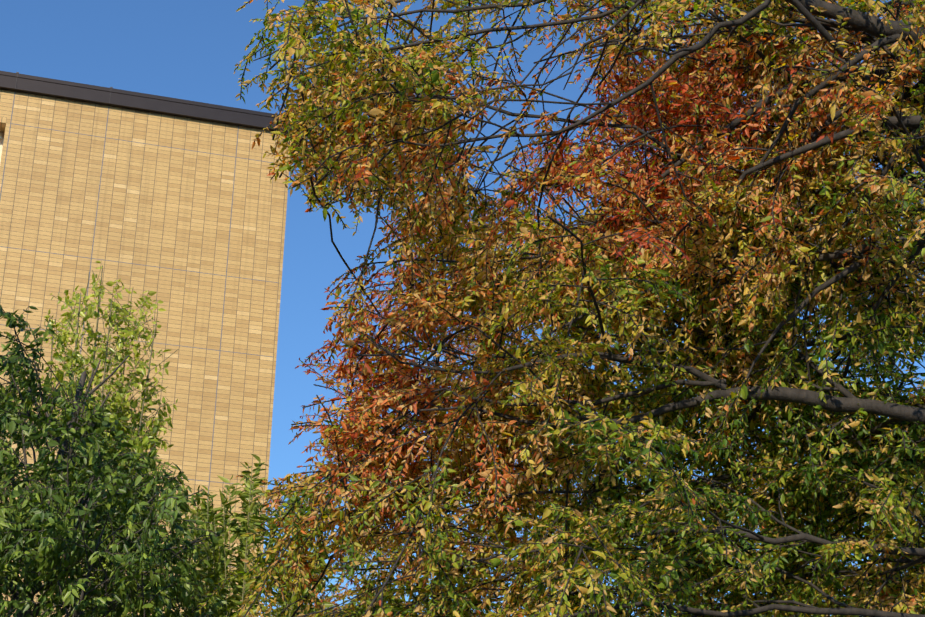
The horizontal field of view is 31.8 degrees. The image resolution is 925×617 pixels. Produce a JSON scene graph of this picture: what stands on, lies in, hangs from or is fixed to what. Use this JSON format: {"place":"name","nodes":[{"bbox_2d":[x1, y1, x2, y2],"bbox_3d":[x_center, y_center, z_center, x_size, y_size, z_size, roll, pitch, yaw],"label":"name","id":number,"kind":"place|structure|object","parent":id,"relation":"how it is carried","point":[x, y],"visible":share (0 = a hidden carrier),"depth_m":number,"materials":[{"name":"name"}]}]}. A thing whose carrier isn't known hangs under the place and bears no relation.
{"place":"outdoors","nodes":[
{"label":"outdoors","id":0,"kind":"place"},
{"bbox_2d":[35,261,178,616],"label":"ash tree","id":1,"kind":"object","parent":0,"point":[138,447],"depth_m":13.64,"materials":[{"name":"green plant"}]},
{"bbox_2d":[0,305,231,616],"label":"tree","id":2,"kind":"object","parent":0,"point":[59,525],"depth_m":9.39,"materials":[{"name":"green plant"}]},
{"bbox_2d":[0,89,291,616],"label":"building facade","id":3,"kind":"structure","parent":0,"point":[164,207],"depth_m":36.40,"materials":[{"name":"beige brick"}]},
{"bbox_2d":[0,132,4,162],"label":"building recess panel","id":4,"kind":"object","parent":3,"relation":"in","point":[1,139],"depth_m":36.89,"materials":[{"name":"beige"}]},
{"bbox_2d":[0,122,5,132],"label":"building recess soffit","id":5,"kind":"structure","parent":3,"relation":"attached to","point":[2,127],"depth_m":36.75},
{"bbox_2d":[0,117,6,122],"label":"building soldier course","id":6,"kind":"object","parent":3,"relation":"attached to","point":[3,119],"visible":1,"depth_m":36.56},
{"bbox_2d":[0,91,278,566],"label":"wall joints","id":7,"kind":"object","parent":3,"relation":"in","point":[91,258],"visible":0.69,"depth_m":36.40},
{"bbox_2d":[175,454,344,616],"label":"tree","id":8,"kind":"object","parent":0,"point":[236,532],"depth_m":10.93,"materials":[{"name":"green plant"}]},
{"bbox_2d":[0,0,924,616],"label":"sky","id":9,"kind":"structure","parent":0,"point":[190,50],"materials":[{"name":"blue"}]},
{"bbox_2d":[195,0,924,616],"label":"zelkova tree","id":10,"kind":"object","parent":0,"point":[849,320],"depth_m":8.64,"materials":[{"name":"green plant"}]},
{"bbox_3d":[-29.731,6.269,39.714,46.000,19.614,24.000,7,-22,-15],"label":"building","id":11,"kind":"object","parent":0,"visible":0},
{"bbox_2d":[0,71,297,152],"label":"roof edge","id":12,"kind":"object","parent":11,"relation":"on","point":[75,91],"visible":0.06,"depth_m":37.54,"materials":[{"name":"metal"}]}
]}

